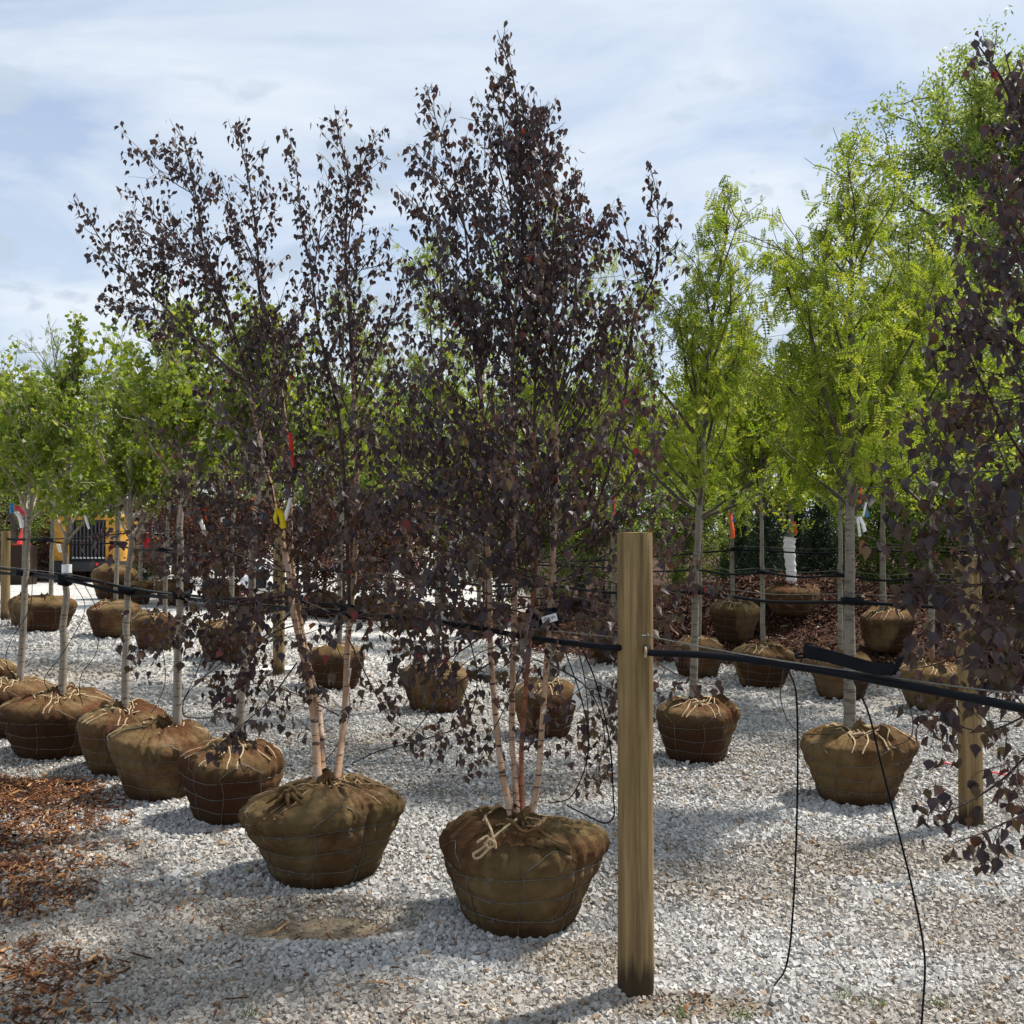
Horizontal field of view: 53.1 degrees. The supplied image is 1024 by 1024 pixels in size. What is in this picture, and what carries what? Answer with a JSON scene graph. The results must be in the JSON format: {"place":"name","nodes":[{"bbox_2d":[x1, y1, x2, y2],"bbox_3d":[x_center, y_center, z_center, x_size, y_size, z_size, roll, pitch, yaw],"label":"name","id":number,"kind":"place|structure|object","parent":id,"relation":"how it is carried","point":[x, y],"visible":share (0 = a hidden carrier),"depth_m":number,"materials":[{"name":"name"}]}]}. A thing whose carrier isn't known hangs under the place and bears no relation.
{"place":"outdoors","nodes":[
{"label":"outdoors","id":0,"kind":"place"},
{"bbox_2d":[10,545,36,584],"bbox_3d":[-11.187,1.205,23.381,0.500,0.894,0.400,0,-1,0],"label":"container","id":1,"kind":"object","parent":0,"point":[16,558],"visible":0.57,"depth_m":23.19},
{"bbox_2d":[132,535,162,594],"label":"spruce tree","id":2,"kind":"object","parent":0,"point":[147,574],"visible":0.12,"depth_m":18.91,"materials":[{"name":"green plant"}]},
{"bbox_2d":[0,535,1023,1023],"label":"ground","id":3,"kind":"structure","parent":0,"point":[42,587],"depth_m":9.05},
{"bbox_2d":[0,531,10,619],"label":"wooden post","id":4,"kind":"object","parent":3,"relation":"on","point":[5,579],"visible":0.85,"depth_m":14.48,"materials":[{"name":"brown wood"}]},
{"bbox_2d":[0,498,63,561],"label":"maple shrub","id":5,"kind":"object","parent":3,"relation":"on","point":[44,536],"visible":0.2,"depth_m":24.71,"materials":[{"name":"green plant"}]},
{"bbox_2d":[0,380,84,548],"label":"background tree","id":6,"kind":"object","parent":3,"relation":"on","point":[14,526],"visible":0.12,"depth_m":24.05,"materials":[{"name":"green plant"}]},
{"bbox_2d":[0,351,88,738],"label":"ginkgo tree","id":7,"kind":"object","parent":3,"relation":"on","point":[17,684],"visible":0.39,"depth_m":7.82,"materials":[{"name":"green plant"}]},
{"bbox_2d":[0,495,89,581],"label":"brush pile","id":8,"kind":"object","parent":3,"relation":"on","point":[43,566],"visible":0.12,"depth_m":25.04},
{"bbox_2d":[0,345,90,676],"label":"ginkgo tree","id":9,"kind":"object","parent":3,"relation":"on","point":[4,669],"visible":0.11,"depth_m":8.72,"materials":[{"name":"green plant"}]},
{"bbox_2d":[2,361,106,625],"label":"shade tree","id":10,"kind":"object","parent":3,"relation":"on","point":[12,615],"visible":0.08,"depth_m":13.93,"materials":[{"name":"green plant"}]},
{"bbox_2d":[5,313,127,631],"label":"locust tree","id":11,"kind":"object","parent":3,"relation":"on","point":[44,614],"visible":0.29,"depth_m":13.34,"materials":[{"name":"green plant"}]},
{"bbox_2d":[0,310,160,759],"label":"ginkgo tree","id":12,"kind":"object","parent":3,"relation":"on","point":[40,725],"visible":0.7,"depth_m":7.15,"materials":[{"name":"green plant"}]},
{"bbox_2d":[49,485,158,577],"bbox_3d":[-9.978,0.508,25.775,2.860,2.380,2.840,0,-1,0],"label":"wheel loader","id":13,"kind":"object","parent":3,"relation":"on","point":[79,560],"visible":0.41,"depth_m":24.50,"materials":[{"name":"yellow paint"}]},
{"bbox_2d":[71,422,159,598],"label":"shade tree","id":14,"kind":"object","parent":3,"relation":"on","point":[100,572],"visible":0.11,"depth_m":18.01,"materials":[{"name":"green plant"}]},
{"bbox_2d":[122,457,186,604],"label":"shade tree","id":15,"kind":"object","parent":3,"relation":"on","point":[140,582],"visible":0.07,"depth_m":16.83,"materials":[{"name":"green plant"}]},
{"bbox_2d":[110,303,238,650],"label":"locust tree","id":16,"kind":"object","parent":3,"relation":"on","point":[139,619],"visible":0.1,"depth_m":12.01,"materials":[{"name":"green plant"}]},
{"bbox_2d":[135,484,217,598],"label":"maple shrub","id":17,"kind":"object","parent":3,"relation":"on","point":[154,564],"visible":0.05,"depth_m":17.89,"materials":[{"name":"purple plant"}]},
{"bbox_2d":[123,460,239,605],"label":"maple tree","id":18,"kind":"object","parent":3,"relation":"on","point":[171,584],"visible":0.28,"depth_m":16.87,"materials":[{"name":"purple plant"}]},
{"bbox_2d":[79,275,293,801],"bbox_3d":[-2.069,0.140,6.307,1.236,3.191,1.325,0,-1,0],"label":"ginkgo tree","id":19,"kind":"object","parent":3,"relation":"on","point":[145,754],"visible":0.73,"depth_m":6.15,"materials":[{"name":"green plant"}]},
{"bbox_2d":[149,472,270,608],"bbox_3d":[-5.029,0.465,17.023,1.706,2.559,2.137,1,-2,-45],"label":"maple shrub","id":20,"kind":"object","parent":3,"relation":"on","point":[205,559],"visible":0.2,"depth_m":16.76,"materials":[{"name":"purple plant"}]},
{"bbox_2d":[156,449,279,608],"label":"maple tree","id":21,"kind":"object","parent":3,"relation":"on","point":[224,565],"visible":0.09,"depth_m":17.00,"materials":[{"name":"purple plant"}]},
{"bbox_2d":[182,308,303,662],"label":"locust tree","id":22,"kind":"object","parent":3,"relation":"on","point":[218,626],"visible":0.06,"depth_m":11.62,"materials":[{"name":"green plant"}]},
{"bbox_2d":[186,476,308,614],"bbox_3d":[-4.519,0.478,17.592,1.788,2.681,2.238,0,-1,13],"label":"maple shrub","id":23,"kind":"object","parent":3,"relation":"on","point":[263,510],"visible":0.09,"depth_m":17.32,"materials":[{"name":"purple plant"}]},
{"bbox_2d":[227,424,318,605],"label":"shade tree","id":24,"kind":"object","parent":3,"relation":"on","point":[301,499],"visible":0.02,"depth_m":18.16,"materials":[{"name":"green plant"}]},
{"bbox_2d":[273,531,284,675],"bbox_3d":[-2.493,1.001,10.951,0.129,1.604,0.128,0,-1,0],"label":"wooden post","id":25,"kind":"object","parent":3,"relation":"on","point":[279,668],"visible":0.44,"depth_m":10.90,"materials":[{"name":"brown wood"}]},
{"bbox_2d":[32,536,890,595],"bbox_3d":[-1.808,0.422,9.955,12.165,0.362,0.826,-1,-2,41],"label":"support cable","id":26,"kind":"object","parent":25,"relation":"attached to","point":[567,581],"visible":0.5,"depth_m":6.98,"materials":[{"name":"metal"}]},
{"bbox_2d":[7,539,950,609],"bbox_3d":[-1.810,0.471,9.956,12.170,0.380,0.843,-1,-2,41],"label":"irrigation hose","id":27,"kind":"object","parent":25,"relation":"attached to","point":[789,602],"visible":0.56,"depth_m":7.31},
{"bbox_2d":[257,463,344,618],"bbox_3d":[-3.845,0.536,18.078,1.869,2.803,2.340,0,-1,-8],"label":"maple shrub","id":28,"kind":"object","parent":3,"relation":"on","point":[296,561],"visible":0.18,"depth_m":17.81,"materials":[{"name":"purple plant"}]},
{"bbox_2d":[225,397,385,592],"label":"background tree","id":29,"kind":"object","parent":3,"relation":"on","point":[303,420],"visible":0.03,"depth_m":23.83,"materials":[{"name":"green plant"}]},
{"bbox_2d":[267,471,389,617],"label":"maple tree","id":30,"kind":"object","parent":3,"relation":"on","point":[328,573],"visible":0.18,"depth_m":17.85,"materials":[{"name":"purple plant"}]},
{"bbox_2d":[293,478,393,603],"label":"maple shrub","id":31,"kind":"object","parent":3,"relation":"on","point":[344,592],"visible":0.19,"depth_m":17.80,"materials":[{"name":"purple plant"}]},
{"bbox_2d":[289,374,414,599],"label":"background tree","id":32,"kind":"object","parent":3,"relation":"on","point":[350,454],"visible":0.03,"depth_m":22.90,"materials":[{"name":"green plant"}]},
{"bbox_2d":[280,273,449,689],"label":"locust tree","id":33,"kind":"object","parent":3,"relation":"on","point":[319,667],"visible":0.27,"depth_m":10.31,"materials":[{"name":"green plant"}]},
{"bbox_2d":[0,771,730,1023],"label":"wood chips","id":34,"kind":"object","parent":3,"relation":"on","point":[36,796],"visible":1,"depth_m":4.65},
{"bbox_2d":[339,404,426,619],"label":"shade tree","id":35,"kind":"object","parent":3,"relation":"on","point":[366,478],"visible":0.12,"depth_m":18.41,"materials":[{"name":"green plant"}]},
{"bbox_2d":[343,506,435,622],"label":"maple shrub","id":36,"kind":"object","parent":3,"relation":"on","point":[378,537],"visible":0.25,"depth_m":17.82,"materials":[{"name":"purple plant"}]},
{"bbox_2d":[314,471,468,629],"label":"maple tree","id":37,"kind":"object","parent":3,"relation":"on","point":[407,542],"visible":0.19,"depth_m":16.80,"materials":[{"name":"purple plant"}]},
{"bbox_2d":[292,218,544,712],"bbox_3d":[-0.696,-0.438,9.185,1.973,4.467,1.988,-1,-1,34],"label":"locust tree","id":38,"kind":"object","parent":3,"relation":"on","point":[413,694],"visible":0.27,"depth_m":9.16,"materials":[{"name":"green plant"}]},
{"bbox_2d":[376,358,484,603],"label":"background tree","id":39,"kind":"object","parent":3,"relation":"on","point":[420,409],"visible":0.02,"depth_m":20.89,"materials":[{"name":"green plant"}]},
{"bbox_2d":[410,364,527,637],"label":"shade tree","id":40,"kind":"object","parent":3,"relation":"on","point":[478,593],"visible":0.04,"depth_m":15.58,"materials":[{"name":"green plant"}]},
{"bbox_2d":[412,416,540,601],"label":"background tree","id":41,"kind":"object","parent":3,"relation":"on","point":[445,527],"visible":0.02,"depth_m":19.68,"materials":[{"name":"green plant"}]},
{"bbox_2d":[452,516,543,604],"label":"shrub","id":42,"kind":"object","parent":3,"relation":"on","point":[492,578],"visible":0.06,"depth_m":19.87,"materials":[{"name":"green plant"}]},
{"bbox_2d":[0,793,1023,1023],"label":"gravel","id":43,"kind":"structure","parent":3,"relation":"on","point":[991,963],"depth_m":4.11,"materials":[{"name":"gravel"}]},
{"bbox_2d":[115,252,419,825],"bbox_3d":[-1.309,0.162,5.686,1.539,3.128,1.086,0,-1,0],"label":"ginkgo tree","id":44,"kind":"object","parent":43,"relation":"on","point":[226,790],"visible":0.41,"depth_m":5.64,"materials":[{"name":"green plant"}]},
{"bbox_2d":[68,105,471,889],"bbox_3d":[-1.149,-0.131,4.918,2.008,3.689,1.354,0,-1,0],"label":"birch tree","id":45,"kind":"object","parent":43,"relation":"on","point":[322,827],"visible":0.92,"depth_m":4.87,"materials":[{"name":"purple plant"}]},
{"bbox_2d":[247,21,732,938],"bbox_3d":[0.018,-0.157,4.401,1.746,3.733,1.556,-1,-1,25],"label":"birch tree","id":46,"kind":"object","parent":43,"relation":"on","point":[515,867],"visible":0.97,"depth_m":4.25,"materials":[{"name":"purple plant"}]},
{"bbox_2d":[526,607,567,630],"bbox_3d":[0.142,0.438,4.187,0.171,0.089,0.110,0,-1,0],"label":"tree tie","id":47,"kind":"object","parent":46,"relation":"attached to","point":[552,614],"visible":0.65,"depth_m":4.14,"materials":[{"name":"white plastic"}]},
{"bbox_2d":[235,981,952,1022],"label":"grass","id":48,"kind":"structure","parent":43,"relation":"on","point":[682,1011],"depth_m":3.39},
{"bbox_2d":[703,128,998,806],"bbox_3d":[1.936,-0.277,5.895,1.645,4.009,2.252,-1,-1,25],"label":"locust tree","id":49,"kind":"object","parent":43,"relation":"on","point":[843,763],"visible":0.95,"depth_m":6.03,"materials":[{"name":"green plant"}]},
{"bbox_2d":[847,30,1023,876],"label":"birch tree","id":50,"kind":"object","parent":43,"relation":"on","point":[987,636],"visible":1,"depth_m":2.83,"materials":[{"name":"purple plant"}]},
{"bbox_2d":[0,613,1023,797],"bbox_3d":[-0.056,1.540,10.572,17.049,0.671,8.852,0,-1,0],"label":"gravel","id":51,"kind":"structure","parent":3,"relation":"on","point":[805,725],"depth_m":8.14,"materials":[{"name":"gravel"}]},
{"bbox_2d":[35,325,162,637],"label":"locust tree","id":52,"kind":"object","parent":51,"relation":"on","point":[109,623],"visible":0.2,"depth_m":12.81,"materials":[{"name":"green plant"}]},
{"bbox_2d":[43,336,233,775],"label":"ginkgo tree","id":53,"kind":"object","parent":51,"relation":"on","point":[95,727],"visible":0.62,"depth_m":6.76,"materials":[{"name":"green plant"}]},
{"bbox_2d":[747,297,946,699],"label":"locust tree","id":54,"kind":"object","parent":51,"relation":"on","point":[829,687],"visible":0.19,"depth_m":9.90,"materials":[{"name":"green plant"}]},
{"bbox_2d":[461,363,602,647],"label":"shade tree","id":55,"kind":"object","parent":3,"relation":"on","point":[538,591],"visible":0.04,"depth_m":14.43,"materials":[{"name":"green plant"}]},
{"bbox_2d":[496,512,606,603],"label":"shrub","id":56,"kind":"object","parent":3,"relation":"on","point":[564,569],"visible":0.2,"depth_m":18.67,"materials":[{"name":"green plant"}]},
{"bbox_2d":[432,194,680,738],"bbox_3d":[0.408,-0.422,8.258,2.163,4.391,2.282,0,-1,0],"label":"locust tree","id":57,"kind":"object","parent":3,"relation":"on","point":[565,728],"visible":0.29,"depth_m":7.93,"materials":[{"name":"green plant"}]},
{"bbox_2d":[546,479,660,599],"bbox_3d":[1.604,0.482,18.100,2.025,2.215,2.028,0,-1,12],"label":"shrub","id":58,"kind":"object","parent":3,"relation":"on","point":[585,555],"visible":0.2,"depth_m":17.86,"materials":[{"name":"green plant"}]},
{"bbox_2d":[518,369,695,597],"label":"background tree","id":59,"kind":"object","parent":3,"relation":"on","point":[579,580],"visible":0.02,"depth_m":18.77,"materials":[{"name":"green plant"}]},
{"bbox_2d":[558,328,693,664],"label":"locust tree","id":60,"kind":"object","parent":3,"relation":"on","point":[600,657],"visible":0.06,"depth_m":12.48,"materials":[{"name":"green plant"}]},
{"bbox_2d":[617,532,653,997],"bbox_3d":[0.427,0.890,3.551,0.127,1.641,0.126,0,-1,0],"label":"wooden post","id":61,"kind":"object","parent":3,"relation":"on","point":[635,967],"visible":0.96,"depth_m":3.50,"materials":[{"name":"brown wood"}]},
{"bbox_2d":[0,566,619,637],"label":"support cable","id":62,"kind":"object","parent":61,"relation":"attached to","point":[360,611],"visible":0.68,"depth_m":4.69,"materials":[{"name":"metal"}]},
{"bbox_2d":[0,572,621,650],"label":"irrigation hose","id":63,"kind":"object","parent":61,"relation":"attached to","point":[608,647],"visible":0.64,"depth_m":4.45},
{"bbox_2d":[0,567,353,606],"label":"irrigation hose","id":64,"kind":"object","parent":63,"relation":"on","point":[168,593],"visible":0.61,"depth_m":6.62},
{"bbox_2d":[551,654,589,803],"bbox_3d":[0.233,0.840,4.039,0.122,0.693,0.306,0,-1,-6],"label":"drip line","id":65,"kind":"object","parent":63,"relation":"hanging from","point":[588,736],"visible":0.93,"depth_m":3.96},
{"bbox_2d":[567,647,614,823],"bbox_3d":[0.314,0.851,3.962,0.158,0.728,0.456,0,-1,-3],"label":"drip line","id":66,"kind":"object","parent":63,"relation":"hanging from","point":[609,746],"visible":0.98,"depth_m":3.84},
{"bbox_2d":[643,644,1023,713],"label":"irrigation hose","id":67,"kind":"object","parent":61,"relation":"attached to","point":[953,694],"visible":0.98,"depth_m":2.75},
{"bbox_2d":[774,668,798,985],"bbox_3d":[0.877,1.049,3.247,0.056,1.189,0.658,0,-1,10],"label":"drip line","id":68,"kind":"object","parent":67,"relation":"hanging from","point":[795,860],"visible":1,"depth_m":3.23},
{"bbox_2d":[794,644,903,675],"bbox_3d":[0.912,0.402,2.792,0.040,0.056,0.355,1,-1,-31],"label":"rubber sleeve","id":69,"kind":"object","parent":67,"relation":"on","point":[812,652],"visible":1,"depth_m":2.78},
{"bbox_2d":[853,681,925,1023],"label":"drip line","id":70,"kind":"object","parent":67,"relation":"hanging from","point":[902,848],"visible":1,"depth_m":3.06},
{"bbox_2d":[649,636,1023,695],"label":"support cable","id":71,"kind":"object","parent":61,"relation":"attached to","point":[847,670],"visible":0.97,"depth_m":2.79,"materials":[{"name":"metal"}]},
{"bbox_2d":[589,372,683,541],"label":"background tree","id":72,"kind":"object","parent":3,"relation":"on","point":[662,409],"visible":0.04,"depth_m":18.86,"materials":[{"name":"green plant"}]},
{"bbox_2d":[538,175,813,763],"bbox_3d":[1.166,-0.357,7.311,1.803,4.233,1.701,0,-1,-11],"label":"locust tree","id":73,"kind":"object","parent":3,"relation":"on","point":[693,729],"visible":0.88,"depth_m":7.16,"materials":[{"name":"green plant"}]},
{"bbox_2d":[595,406,773,586],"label":"background tree","id":74,"kind":"object","parent":3,"relation":"on","point":[655,533],"visible":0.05,"depth_m":18.58,"materials":[{"name":"green plant"}]},
{"bbox_2d":[633,479,751,586],"bbox_3d":[2.799,0.350,17.090,2.025,2.215,2.028,0,-1,-8],"label":"shrub","id":75,"kind":"object","parent":3,"relation":"on","point":[667,514],"visible":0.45,"depth_m":16.83,"materials":[{"name":"green plant"}]},
{"bbox_2d":[671,474,759,578],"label":"shrub","id":76,"kind":"object","parent":3,"relation":"on","point":[734,510],"visible":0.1,"depth_m":17.81,"materials":[{"name":"green plant"}]},
{"bbox_2d":[607,330,844,677],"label":"locust tree","id":77,"kind":"object","parent":3,"relation":"on","point":[709,668],"visible":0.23,"depth_m":11.25,"materials":[{"name":"green plant"}]},
{"bbox_2d":[648,315,805,643],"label":"shade tree","id":78,"kind":"object","parent":3,"relation":"on","point":[735,621],"visible":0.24,"depth_m":13.04,"materials":[{"name":"green plant"}]},
{"bbox_2d":[547,544,1020,558],"bbox_3d":[3.487,0.491,12.407,1.744,0.260,7.274,1,-2,-44],"label":"support cable","id":79,"kind":"object","parent":78,"relation":"attached to","point":[757,546],"visible":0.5,"depth_m":13.17,"materials":[{"name":"metal"}]},
{"bbox_2d":[538,547,1016,562],"bbox_3d":[3.488,0.541,12.405,1.759,0.277,7.284,1,-2,-44],"label":"irrigation hose","id":80,"kind":"object","parent":79,"relation":"hanging from","point":[759,550],"visible":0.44,"depth_m":12.90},
{"bbox_2d":[708,512,759,580],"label":"spruce tree","id":81,"kind":"object","parent":3,"relation":"on","point":[740,539],"visible":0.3,"depth_m":16.44,"materials":[{"name":"green plant"}]},
{"bbox_2d":[663,332,827,688],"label":"locust tree","id":82,"kind":"object","parent":3,"relation":"on","point":[756,676],"visible":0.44,"depth_m":10.57,"materials":[{"name":"green plant"}]},
{"bbox_2d":[756,569,773,574],"bbox_3d":[2.615,0.622,10.619,0.167,0.054,0.120,0,-1,0],"label":"tree tie","id":83,"kind":"object","parent":82,"relation":"attached to","point":[758,571],"visible":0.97,"depth_m":10.57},
{"bbox_2d":[517,563,1022,585],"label":"irrigation hose","id":84,"kind":"object","parent":83,"relation":"attached to","point":[872,579],"visible":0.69,"depth_m":10.39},
{"bbox_2d":[674,330,861,617],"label":"shade tree","id":85,"kind":"object","parent":3,"relation":"on","point":[795,610],"visible":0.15,"depth_m":13.41,"materials":[{"name":"green plant"}]},
{"bbox_2d":[754,579,830,606],"bbox_3d":[3.663,1.099,13.581,1.065,0.423,1.109,0,-1,0],"label":"mulch heap","id":86,"kind":"object","parent":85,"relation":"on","point":[800,583],"visible":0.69,"depth_m":13.46,"materials":[{"name":"plant"}]},
{"bbox_2d":[734,495,806,575],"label":"spruce tree","id":87,"kind":"object","parent":3,"relation":"on","point":[772,527],"visible":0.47,"depth_m":15.31,"materials":[{"name":"green plant"}]},
{"bbox_2d":[517,591,1023,688],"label":"bark mulch","id":88,"kind":"object","parent":3,"relation":"on","point":[793,647],"visible":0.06,"depth_m":12.87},
{"bbox_2d":[616,571,927,645],"bbox_3d":[3.810,1.357,14.475,5.304,1.032,2.669,0,-1,0],"label":"mulch mound","id":89,"kind":"object","parent":3,"relation":"on","point":[750,583],"visible":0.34,"depth_m":13.86,"materials":[{"name":"brown wood"}]},
{"bbox_2d":[771,493,833,574],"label":"spruce tree","id":90,"kind":"object","parent":3,"relation":"on","point":[802,515],"visible":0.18,"depth_m":16.51,"materials":[{"name":"green plant"}]},
{"bbox_2d":[795,493,857,577],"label":"spruce tree","id":91,"kind":"object","parent":3,"relation":"on","point":[822,533],"visible":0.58,"depth_m":15.51,"materials":[{"name":"green plant"}]},
{"bbox_2d":[797,473,908,580],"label":"shrub","id":92,"kind":"object","parent":3,"relation":"on","point":[836,525],"visible":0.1,"depth_m":16.27,"materials":[{"name":"green plant"}]},
{"bbox_2d":[827,469,945,584],"bbox_3d":[5.848,0.372,15.977,1.927,2.104,1.923,-1,-1,31],"label":"shrub","id":93,"kind":"object","parent":3,"relation":"on","point":[871,540],"visible":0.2,"depth_m":15.71,"materials":[{"name":"green plant"}]},
{"bbox_2d":[770,239,1020,569],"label":"broadleaf tree","id":94,"kind":"object","parent":3,"relation":"on","point":[904,266],"visible":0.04,"depth_m":24.30,"materials":[{"name":"green plant"}]},
{"bbox_2d":[842,465,967,590],"bbox_3d":[6.098,0.314,15.592,2.028,2.215,2.025,1,-2,-42],"label":"shrub","id":95,"kind":"object","parent":3,"relation":"on","point":[910,557],"visible":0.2,"depth_m":15.35,"materials":[{"name":"green plant"}]},
{"bbox_2d":[813,5,1023,570],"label":"broadleaf tree","id":96,"kind":"object","parent":3,"relation":"on","point":[985,106],"visible":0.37,"depth_m":20.67,"materials":[{"name":"green plant"}]},
{"bbox_2d":[824,313,1014,652],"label":"shade tree","id":97,"kind":"object","parent":3,"relation":"on","point":[885,629],"visible":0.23,"depth_m":11.92,"materials":[{"name":"green plant"}]},
{"bbox_2d":[817,251,1023,711],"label":"locust tree","id":98,"kind":"object","parent":3,"relation":"on","point":[917,374],"visible":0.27,"depth_m":9.23,"materials":[{"name":"green plant"}]},
{"bbox_2d":[861,459,1022,597],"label":"shrub","id":99,"kind":"object","parent":3,"relation":"on","point":[939,497],"visible":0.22,"depth_m":14.73,"materials":[{"name":"green plant"}]},
{"bbox_2d":[904,460,1021,601],"bbox_3d":[6.977,0.303,15.098,2.025,2.215,2.028,-1,-2,41],"label":"shrub","id":100,"kind":"object","parent":3,"relation":"on","point":[1014,554],"visible":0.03,"depth_m":14.89,"materials":[{"name":"green plant"}]},
{"bbox_2d":[906,295,1023,655],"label":"shade tree","id":101,"kind":"object","parent":3,"relation":"on","point":[944,396],"visible":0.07,"depth_m":11.30,"materials":[{"name":"green plant"}]},
{"bbox_2d":[957,555,983,827],"bbox_3d":[2.513,1.004,5.620,0.129,1.536,0.128,0,-1,0],"label":"wooden post","id":102,"kind":"object","parent":3,"relation":"on","point":[970,766],"visible":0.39,"depth_m":5.57,"materials":[{"name":"brown wood"}]},
{"bbox_2d":[955,452,1023,597],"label":"shrub","id":103,"kind":"object","parent":3,"relation":"on","point":[995,473],"visible":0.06,"depth_m":14.29,"materials":[{"name":"green plant"}]},
{"bbox_2d":[0,0,1023,534],"label":"sky","id":104,"kind":"structure","parent":0,"point":[703,92],"materials":[{"name":"blue"}]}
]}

